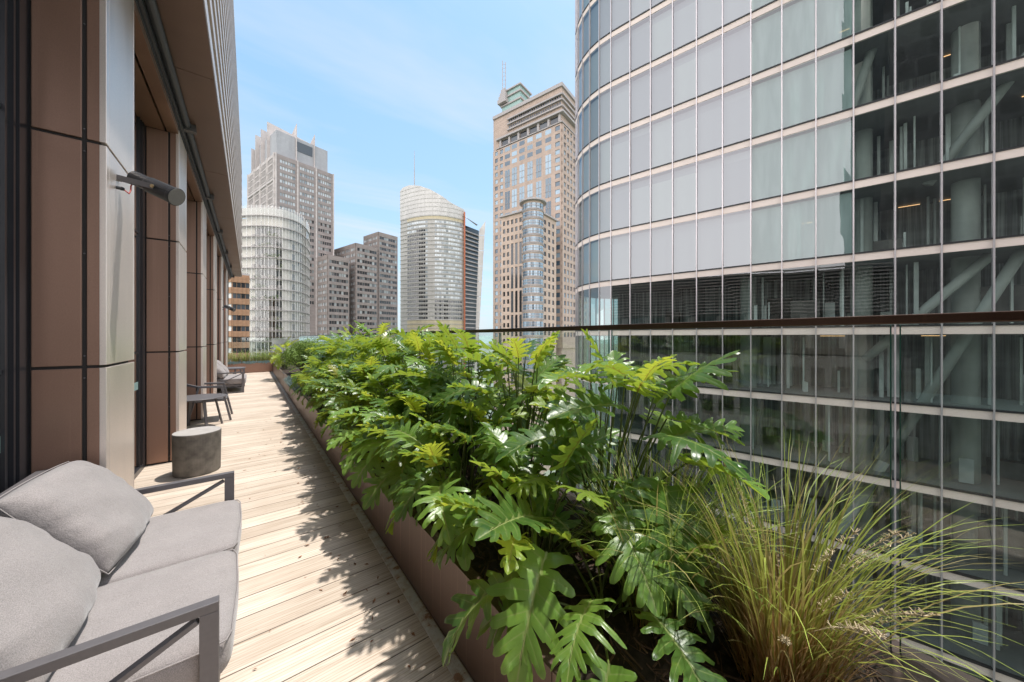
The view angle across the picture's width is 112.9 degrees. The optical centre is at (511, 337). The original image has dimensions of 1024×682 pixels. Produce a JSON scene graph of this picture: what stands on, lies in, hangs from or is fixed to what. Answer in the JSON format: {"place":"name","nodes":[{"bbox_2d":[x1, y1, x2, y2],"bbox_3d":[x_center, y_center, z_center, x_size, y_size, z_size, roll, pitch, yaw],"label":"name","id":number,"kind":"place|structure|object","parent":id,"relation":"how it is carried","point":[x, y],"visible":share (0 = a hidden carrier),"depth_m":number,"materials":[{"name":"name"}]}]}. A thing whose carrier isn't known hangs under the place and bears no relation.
{"place":"outdoors","nodes":[
{"label":"outdoors","id":0,"kind":"place"},
{"bbox_2d":[229,273,249,361],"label":"brick building","id":1,"kind":"structure","parent":0,"point":[239,321],"depth_m":84.74,"materials":[{"name":"orange brick"}]},
{"bbox_2d":[317,232,397,337],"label":"stepped building","id":2,"kind":"structure","parent":0,"point":[357,282],"depth_m":228.69,"materials":[{"name":"concrete"}]},
{"bbox_2d":[321,237,376,335],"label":"window","id":3,"kind":"structure","parent":2,"relation":"in","point":[370,239],"depth_m":227.51,"materials":[{"name":"grey glass"}]},
{"bbox_2d":[329,237,396,335],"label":"window","id":4,"kind":"structure","parent":2,"relation":"in","point":[381,243],"depth_m":233.88,"materials":[{"name":"grey glass"}]},
{"bbox_2d":[271,338,460,413],"bbox_3d":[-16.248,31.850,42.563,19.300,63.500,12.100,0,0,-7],"label":"glass railing","id":5,"kind":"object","parent":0,"point":[278,341],"depth_m":35.74,"materials":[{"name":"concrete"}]},
{"bbox_2d":[233,0,617,335],"label":"sky","id":6,"kind":"structure","parent":0,"point":[376,83],"materials":[{"name":"blue"}]},
{"bbox_2d":[400,151,485,380],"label":"curved tower","id":7,"kind":"structure","parent":0,"point":[441,257],"depth_m":304.92,"materials":[{"name":"glass"},{"name":"white metal"},{"name":"terracotta"}]},
{"bbox_2d":[407,229,427,318],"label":"window","id":8,"kind":"structure","parent":7,"relation":"in","point":[422,234],"depth_m":303.99,"materials":[{"name":"grey glass"}]},
{"bbox_2d":[407,220,461,297],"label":"window","id":9,"kind":"structure","parent":7,"relation":"in","point":[436,221],"depth_m":302.14,"materials":[{"name":"grey glass"}]},
{"bbox_2d":[398,335,617,343],"bbox_3d":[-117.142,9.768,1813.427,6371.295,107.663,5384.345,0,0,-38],"label":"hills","id":10,"kind":"structure","parent":0,"point":[485,339],"depth_m":3740.89,"materials":[{"name":"grey"}]},
{"bbox_2d":[499,197,557,473],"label":"rounded bay tower","id":11,"kind":"structure","parent":0,"point":[528,265],"depth_m":157.02,"materials":[{"name":"stone"}]},
{"bbox_2d":[511,316,512,335],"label":"tall window","id":12,"kind":"structure","parent":11,"relation":"in","point":[511,316],"depth_m":158.89,"materials":[{"name":"black glass"}]},
{"bbox_2d":[511,292,512,312],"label":"tall window","id":13,"kind":"structure","parent":11,"relation":"in","point":[511,292],"depth_m":159.06,"materials":[{"name":"black glass"}]},
{"bbox_2d":[511,268,512,288],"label":"tall window","id":14,"kind":"structure","parent":11,"relation":"in","point":[511,268],"depth_m":158.89,"materials":[{"name":"grey glass"}]},
{"bbox_2d":[511,244,512,264],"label":"tall window","id":15,"kind":"structure","parent":11,"relation":"in","point":[512,244],"depth_m":158.71,"materials":[{"name":"grey glass"}]},
{"bbox_2d":[515,316,516,335],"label":"tall window","id":16,"kind":"structure","parent":11,"relation":"in","point":[515,316],"depth_m":157.50,"materials":[{"name":"black glass"}]},
{"bbox_2d":[515,292,516,311],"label":"tall window","id":17,"kind":"structure","parent":11,"relation":"in","point":[515,292],"depth_m":157.50,"materials":[{"name":"black glass"}]},
{"bbox_2d":[515,268,516,287],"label":"tall window","id":18,"kind":"structure","parent":11,"relation":"in","point":[515,268],"depth_m":157.50,"materials":[{"name":"grey glass"}]},
{"bbox_2d":[515,244,516,263],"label":"tall window","id":19,"kind":"structure","parent":11,"relation":"in","point":[515,244],"depth_m":157.50,"materials":[{"name":"grey glass"}]},
{"bbox_2d":[519,316,521,335],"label":"tall window","id":20,"kind":"structure","parent":11,"relation":"in","point":[520,317],"depth_m":155.95,"materials":[{"name":"black glass"}]},
{"bbox_2d":[519,291,521,311],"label":"tall window","id":21,"kind":"structure","parent":11,"relation":"in","point":[520,292],"depth_m":155.95,"materials":[{"name":"black glass"}]},
{"bbox_2d":[519,267,521,287],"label":"tall window","id":22,"kind":"structure","parent":11,"relation":"in","point":[520,268],"depth_m":155.95,"materials":[{"name":"grey glass"}]},
{"bbox_2d":[519,243,521,263],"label":"tall window","id":23,"kind":"structure","parent":11,"relation":"in","point":[520,244],"depth_m":155.95,"materials":[{"name":"grey glass"}]},
{"bbox_2d":[503,217,553,378],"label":"window","id":24,"kind":"structure","parent":11,"relation":"in","point":[521,217],"depth_m":161.96,"materials":[{"name":"glass"}]},
{"bbox_2d":[523,202,542,376],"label":"bay window","id":25,"kind":"structure","parent":11,"relation":"in","point":[532,204],"depth_m":149.57,"materials":[{"name":"glass"}]},
{"bbox_2d":[493,60,587,429],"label":"stone tower","id":26,"kind":"structure","parent":0,"point":[534,146],"depth_m":180.72,"materials":[{"name":"beige stone"}]},
{"bbox_2d":[502,138,507,145],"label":"attic window","id":27,"kind":"structure","parent":26,"relation":"in","point":[504,142],"depth_m":193.51,"materials":[{"name":"grey glass"}]},
{"bbox_2d":[505,191,509,209],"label":"window","id":28,"kind":"structure","parent":26,"relation":"in","point":[508,191],"depth_m":192.31,"materials":[{"name":"glass"}]},
{"bbox_2d":[505,169,509,187],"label":"window","id":29,"kind":"structure","parent":26,"relation":"in","point":[509,169],"depth_m":192.76,"materials":[{"name":"grey glass"}]},
{"bbox_2d":[511,134,516,141],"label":"attic window","id":30,"kind":"structure","parent":26,"relation":"in","point":[513,138],"depth_m":189.68,"materials":[{"name":"grey glass"}]},
{"bbox_2d":[512,189,516,207],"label":"window","id":31,"kind":"structure","parent":26,"relation":"in","point":[514,198],"depth_m":189.35,"materials":[{"name":"glass"}]},
{"bbox_2d":[512,167,516,185],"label":"window","id":32,"kind":"structure","parent":26,"relation":"in","point":[514,170],"depth_m":189.35,"materials":[{"name":"glass"}]},
{"bbox_2d":[519,186,523,205],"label":"window","id":33,"kind":"structure","parent":26,"relation":"in","point":[521,196],"depth_m":186.46,"materials":[{"name":"glass"}]},
{"bbox_2d":[519,164,523,183],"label":"window","id":34,"kind":"structure","parent":26,"relation":"in","point":[521,167],"depth_m":186.46,"materials":[{"name":"blue glass"}]},
{"bbox_2d":[520,130,526,137],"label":"attic window","id":35,"kind":"structure","parent":26,"relation":"in","point":[524,133],"depth_m":186.01,"materials":[{"name":"grey glass"}]},
{"bbox_2d":[527,183,532,197],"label":"window","id":36,"kind":"structure","parent":26,"relation":"in","point":[529,187],"depth_m":183.10,"materials":[{"name":"blue glass"}]},
{"bbox_2d":[527,161,532,180],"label":"window","id":37,"kind":"structure","parent":26,"relation":"in","point":[530,164],"depth_m":182.90,"materials":[{"name":"glass"}]},
{"bbox_2d":[495,127,570,336],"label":"window","id":38,"kind":"structure","parent":26,"relation":"in","point":[501,151],"depth_m":195.79,"materials":[{"name":"grey glass"}]},
{"bbox_2d":[530,126,536,133],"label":"attic window","id":39,"kind":"structure","parent":26,"relation":"in","point":[533,129],"depth_m":182.05,"materials":[{"name":"grey glass"}]},
{"bbox_2d":[536,181,540,197],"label":"window","id":40,"kind":"structure","parent":26,"relation":"in","point":[539,181],"depth_m":179.49,"materials":[{"name":"glass"}]},
{"bbox_2d":[536,158,540,177],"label":"window","id":41,"kind":"structure","parent":26,"relation":"in","point":[539,158],"depth_m":179.87,"materials":[{"name":"blue glass"}]},
{"bbox_2d":[540,121,546,128],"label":"attic window","id":42,"kind":"structure","parent":26,"relation":"in","point":[544,124],"depth_m":178.32,"materials":[{"name":"grey glass"}]},
{"bbox_2d":[545,201,550,215],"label":"window","id":43,"kind":"structure","parent":26,"relation":"in","point":[548,205],"depth_m":176.19,"materials":[{"name":"grey glass"}]},
{"bbox_2d":[545,177,550,197],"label":"window","id":44,"kind":"structure","parent":26,"relation":"in","point":[547,181],"depth_m":176.37,"materials":[{"name":"glass"}]},
{"bbox_2d":[545,154,550,174],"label":"window","id":45,"kind":"structure","parent":26,"relation":"in","point":[548,157],"depth_m":176.37,"materials":[{"name":"blue glass"}]},
{"bbox_2d":[551,116,557,124],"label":"attic window","id":46,"kind":"structure","parent":26,"relation":"in","point":[554,120],"depth_m":174.35,"materials":[{"name":"grey glass"}]},
{"bbox_2d":[475,344,617,486],"bbox_3d":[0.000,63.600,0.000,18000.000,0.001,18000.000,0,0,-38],"label":"ground","id":47,"kind":"structure","parent":0,"point":[592,361],"depth_m":933.13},
{"bbox_2d":[0,0,241,492],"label":"office building","id":48,"kind":"structure","parent":47,"relation":"on","point":[114,329],"depth_m":2.27,"materials":[{"name":"brown stone"}]},
{"bbox_2d":[0,0,29,492],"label":"window","id":49,"kind":"structure","parent":48,"relation":"in","point":[14,14],"depth_m":1.88,"materials":[{"name":"black glass"}]},
{"bbox_2d":[128,110,145,479],"bbox_3d":[-3.932,-0.511,3.340,0.090,4.218,2.152,0,0,-38],"label":"window","id":50,"kind":"structure","parent":48,"relation":"in","point":[139,360],"depth_m":4.03,"materials":[{"name":"black glass"}]},
{"bbox_2d":[116,171,185,205],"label":"wall spotlight","id":51,"kind":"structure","parent":48,"relation":"attached to","point":[172,195],"depth_m":2.43,"materials":[{"name":"grey metal"}]},
{"bbox_2d":[222,305,235,311],"bbox_3d":[-9.459,-0.975,11.351,0.356,0.236,0.195,0,0,-13],"label":"wall light","id":52,"kind":"object","parent":48,"relation":"attached to","point":[230,308],"depth_m":11.33,"materials":[{"name":"black metal"}]},
{"bbox_2d":[134,372,473,681],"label":"deck","id":53,"kind":"structure","parent":48,"relation":"on","point":[312,628],"depth_m":2.36,"materials":[{"name":"beige wood"}]},
{"bbox_2d":[0,460,241,681],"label":"sofa","id":54,"kind":"object","parent":53,"relation":"on","point":[105,576],"visible":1,"depth_m":1.44,"materials":[{"name":"grey fabric"}]},
{"bbox_2d":[171,426,221,477],"bbox_3d":[-3.754,1.357,4.051,0.438,0.485,0.438,0,0,-38],"label":"side stool","id":55,"kind":"object","parent":53,"relation":"on","point":[196,451],"visible":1,"depth_m":3.90,"materials":[{"name":"concrete"}]},
{"bbox_2d":[187,393,226,425],"bbox_3d":[-5.543,1.327,5.979,0.800,0.550,0.800,0,0,-38],"label":"side table","id":56,"kind":"object","parent":53,"relation":"on","point":[203,398],"visible":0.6,"depth_m":6.04,"materials":[{"name":"grey metal"}]},
{"bbox_2d":[187,382,232,419],"bbox_3d":[-5.932,1.203,6.614,0.753,0.801,0.715,0,0,-38],"label":"armchair","id":57,"kind":"object","parent":53,"relation":"on","point":[218,399],"visible":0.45,"depth_m":6.51,"materials":[{"name":"grey metal"}]},
{"bbox_2d":[217,360,246,393],"bbox_3d":[-8.604,1.140,10.233,0.955,0.920,1.597,0,0,-38],"label":"sofa","id":58,"kind":"object","parent":53,"relation":"on","point":[228,378],"visible":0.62,"depth_m":9.81,"materials":[{"name":"grey fabric"}]},
{"bbox_2d":[227,367,245,373],"bbox_3d":[-9.734,1.327,11.777,0.800,0.550,0.800,0,0,-38],"label":"side table","id":59,"kind":"object","parent":53,"relation":"on","point":[235,369],"visible":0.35,"depth_m":11.85,"materials":[{"name":"grey metal"}]},
{"bbox_2d":[228,362,271,372],"bbox_3d":[-12.329,1.535,15.680,2.015,0.730,1.050,0,0,-38],"label":"planter box","id":60,"kind":"object","parent":53,"relation":"on","point":[257,367],"visible":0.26,"depth_m":15.47,"materials":[{"name":"brown metal"}]},
{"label":"soil","id":61,"kind":"structure","parent":60,"relation":"in","visible":0},
{"bbox_2d":[228,361,240,364],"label":"blue chalksticks","id":62,"kind":"object","parent":61,"relation":"on","point":[233,362],"visible":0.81,"depth_m":15.02,"materials":[{"name":"plant"}]},
{"bbox_2d":[228,351,241,361],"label":"grass tuft","id":63,"kind":"object","parent":61,"relation":"on","point":[235,359],"visible":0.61,"depth_m":15.42,"materials":[{"name":"green plant"}]},
{"bbox_2d":[237,348,250,361],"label":"grass tuft","id":64,"kind":"object","parent":61,"relation":"on","point":[244,357],"visible":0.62,"depth_m":15.48,"materials":[{"name":"green plant"}]},
{"bbox_2d":[241,360,256,363],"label":"blue chalksticks","id":65,"kind":"object","parent":61,"relation":"on","point":[250,362],"visible":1,"depth_m":15.36,"materials":[{"name":"plant"}]},
{"bbox_2d":[245,351,258,360],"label":"grass tuft","id":66,"kind":"object","parent":61,"relation":"on","point":[252,358],"visible":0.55,"depth_m":15.76,"materials":[{"name":"green plant"}]},
{"bbox_2d":[253,350,266,361],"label":"grass tuft","id":67,"kind":"object","parent":61,"relation":"on","point":[260,358],"visible":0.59,"depth_m":15.88,"materials":[{"name":"green plant"}]},
{"bbox_2d":[258,360,269,363],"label":"blue chalksticks","id":68,"kind":"object","parent":61,"relation":"on","point":[265,361],"visible":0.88,"depth_m":15.67,"materials":[{"name":"plant"}]},
{"bbox_2d":[258,350,272,360],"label":"grass tuft","id":69,"kind":"object","parent":61,"relation":"on","point":[267,357],"visible":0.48,"depth_m":15.99,"materials":[{"name":"green plant"}]},
{"bbox_2d":[249,411,414,669],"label":"leaf litter","id":70,"kind":"object","parent":53,"relation":"on","point":[338,558],"visible":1,"depth_m":2.27,"materials":[{"name":"brown plant"}]},
{"bbox_2d":[271,371,472,681],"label":"edging strip","id":71,"kind":"object","parent":53,"relation":"on","point":[457,670],"visible":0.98,"depth_m":2.27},
{"bbox_2d":[272,363,983,681],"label":"planter box","id":72,"kind":"object","parent":48,"relation":"on","point":[408,543],"visible":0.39,"depth_m":1.86,"materials":[{"name":"metal"}]},
{"bbox_2d":[275,362,945,681],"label":"soil","id":73,"kind":"structure","parent":72,"relation":"in","point":[617,621],"depth_m":1.38,"materials":[{"name":"black soil"}]},
{"bbox_2d":[268,339,298,369],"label":"philodendron","id":74,"kind":"object","parent":73,"relation":"on","point":[276,356],"visible":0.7,"depth_m":12.82,"materials":[{"name":"green plant"}]},
{"bbox_2d":[284,375,292,382],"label":"blue chalksticks","id":75,"kind":"object","parent":73,"relation":"on","point":[287,378],"visible":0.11,"depth_m":8.75,"materials":[{"name":"plant"}]},
{"bbox_2d":[281,339,315,368],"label":"rounded shrub","id":76,"kind":"object","parent":73,"relation":"on","point":[296,347],"visible":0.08,"depth_m":11.21,"materials":[{"name":"green plant"}]},
{"bbox_2d":[292,384,304,392],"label":"blue chalksticks","id":77,"kind":"object","parent":73,"relation":"on","point":[295,388],"visible":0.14,"depth_m":7.27,"materials":[{"name":"teal plant"}]},
{"bbox_2d":[280,337,326,370],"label":"rounded shrub","id":78,"kind":"object","parent":73,"relation":"on","point":[292,357],"visible":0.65,"depth_m":9.40,"materials":[{"name":"green plant"}]},
{"bbox_2d":[289,338,338,390],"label":"philodendron","id":79,"kind":"object","parent":73,"relation":"on","point":[295,380],"visible":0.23,"depth_m":7.25,"materials":[{"name":"green plant"}]},
{"bbox_2d":[291,336,357,400],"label":"philodendron","id":80,"kind":"object","parent":73,"relation":"on","point":[320,358],"visible":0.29,"depth_m":6.42,"materials":[{"name":"green plant"}]},
{"bbox_2d":[303,335,348,370],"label":"philodendron","id":81,"kind":"object","parent":73,"relation":"on","point":[324,338],"visible":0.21,"depth_m":7.72,"materials":[{"name":"green plant"}]},
{"bbox_2d":[298,345,363,409],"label":"philodendron","id":82,"kind":"object","parent":73,"relation":"on","point":[312,372],"visible":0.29,"depth_m":5.58,"materials":[{"name":"green plant"}]},
{"bbox_2d":[315,323,364,394],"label":"philodendron","id":83,"kind":"object","parent":73,"relation":"on","point":[354,339],"visible":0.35,"depth_m":6.88,"materials":[{"name":"green plant"}]},
{"bbox_2d":[300,350,384,428],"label":"philodendron","id":84,"kind":"object","parent":73,"relation":"on","point":[316,383],"visible":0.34,"depth_m":4.74,"materials":[{"name":"green plant"}]},
{"bbox_2d":[309,326,382,375],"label":"philodendron","id":85,"kind":"object","parent":73,"relation":"on","point":[339,349],"visible":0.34,"depth_m":5.86,"materials":[{"name":"green plant"}]},
{"bbox_2d":[314,356,410,446],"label":"philodendron","id":86,"kind":"object","parent":73,"relation":"on","point":[338,400],"visible":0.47,"depth_m":3.89,"materials":[{"name":"green plant"}]},
{"bbox_2d":[321,321,417,392],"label":"philodendron","id":87,"kind":"object","parent":73,"relation":"on","point":[381,330],"visible":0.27,"depth_m":5.21,"materials":[{"name":"green plant"}]},
{"bbox_2d":[325,360,447,475],"bbox_3d":[-1.208,0.761,3.519,1.279,1.025,1.476,0,0,-21],"label":"philodendron","id":88,"kind":"object","parent":73,"relation":"on","point":[356,415],"visible":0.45,"depth_m":3.22,"materials":[{"name":"green plant"}]},
{"bbox_2d":[339,324,440,412],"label":"philodendron","id":89,"kind":"object","parent":73,"relation":"on","point":[384,345],"visible":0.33,"depth_m":4.36,"materials":[{"name":"green plant"}]},
{"bbox_2d":[352,325,483,426],"bbox_3d":[-1.032,0.535,3.777,1.294,1.372,1.573,0,0,-38],"label":"philodendron","id":90,"kind":"object","parent":73,"relation":"on","point":[420,344],"visible":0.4,"depth_m":3.65,"materials":[{"name":"green plant"}]},
{"bbox_2d":[342,366,497,509],"bbox_3d":[-0.663,0.748,2.926,1.350,0.952,1.549,0,0,-38],"label":"philodendron","id":91,"kind":"object","parent":73,"relation":"on","point":[381,450],"visible":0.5,"depth_m":2.61,"materials":[{"name":"green plant"}]},
{"bbox_2d":[379,320,541,468],"bbox_3d":[-0.514,0.532,3.170,1.360,1.371,1.404,0,0,-38],"label":"philodendron","id":92,"kind":"object","parent":73,"relation":"on","point":[449,357],"visible":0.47,"depth_m":2.98,"materials":[{"name":"green plant"}]},
{"bbox_2d":[384,389,575,570],"bbox_3d":[-0.214,0.834,2.384,1.293,0.922,1.595,0,0,-38],"label":"philodendron","id":93,"kind":"object","parent":73,"relation":"on","point":[419,439],"visible":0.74,"depth_m":2.07,"materials":[{"name":"green plant"}]},
{"bbox_2d":[424,330,607,499],"bbox_3d":[0.024,0.586,2.466,1.170,1.270,1.439,0,0,-38],"label":"philodendron","id":94,"kind":"object","parent":73,"relation":"on","point":[542,361],"visible":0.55,"depth_m":2.45,"materials":[{"name":"green plant"}]},
{"bbox_2d":[427,411,714,681],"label":"philodendron","id":95,"kind":"object","parent":73,"relation":"on","point":[534,586],"visible":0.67,"depth_m":1.36,"materials":[{"name":"green plant"}]},
{"bbox_2d":[476,488,768,681],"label":"philodendron","id":96,"kind":"object","parent":73,"relation":"on","point":[604,671],"visible":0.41,"depth_m":1.12,"materials":[{"name":"green plant"}]},
{"bbox_2d":[482,329,769,616],"bbox_3d":[0.542,0.586,1.875,1.406,1.270,1.332,0,0,37],"label":"philodendron","id":97,"kind":"object","parent":73,"relation":"on","point":[671,432],"visible":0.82,"depth_m":1.59,"materials":[{"name":"green plant"}]},
{"bbox_2d":[534,422,822,639],"bbox_3d":[0.628,0.829,1.494,1.200,0.804,1.164,0,0,-38],"label":"grass tussock","id":98,"kind":"object","parent":73,"relation":"on","point":[673,607],"depth_m":1.41,"materials":[{"name":"green plant"}]},
{"bbox_2d":[620,452,737,529],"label":"grass tussock","id":99,"kind":"object","parent":73,"relation":"on","point":[678,481],"depth_m":1.98,"materials":[{"name":"green plant"}]},
{"bbox_2d":[711,547,922,681],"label":"grass stubble","id":100,"kind":"object","parent":73,"relation":"on","point":[755,678],"depth_m":1.15,"materials":[{"name":"green plant"}]},
{"bbox_2d":[612,417,1023,681],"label":"grass tussock","id":101,"kind":"object","parent":73,"relation":"on","point":[795,590],"depth_m":1.14,"materials":[{"name":"green plant"}]},
{"bbox_2d":[299,310,1023,651],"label":"balustrade","id":102,"kind":"object","parent":72,"relation":"on","point":[992,316],"visible":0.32,"depth_m":1.40,"materials":[{"name":"brown metal"}]},
{"bbox_2d":[242,205,310,359],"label":"curved apartments","id":103,"kind":"structure","parent":47,"relation":"on","point":[276,254],"depth_m":118.82,"materials":[{"name":"white glass"}]},
{"bbox_2d":[264,228,281,356],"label":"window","id":104,"kind":"structure","parent":103,"relation":"in","point":[279,242],"depth_m":118.64,"materials":[{"name":"grey glass"}]},
{"bbox_2d":[247,122,333,337],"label":"crown tower","id":105,"kind":"structure","parent":47,"relation":"on","point":[289,172],"depth_m":214.78,"materials":[{"name":"grey stone"}]},
{"bbox_2d":[280,159,330,221],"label":"window","id":106,"kind":"structure","parent":105,"relation":"in","point":[290,164],"depth_m":219.33,"materials":[{"name":"grey glass"}]},
{"bbox_2d":[280,218,330,303],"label":"window","id":107,"kind":"structure","parent":105,"relation":"in","point":[329,226],"depth_m":216.94,"materials":[{"name":"grey glass"}]},
{"bbox_2d":[575,0,1023,681],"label":"glass tower","id":108,"kind":"structure","parent":0,"point":[779,158],"depth_m":19.36,"materials":[{"name":"glass"}]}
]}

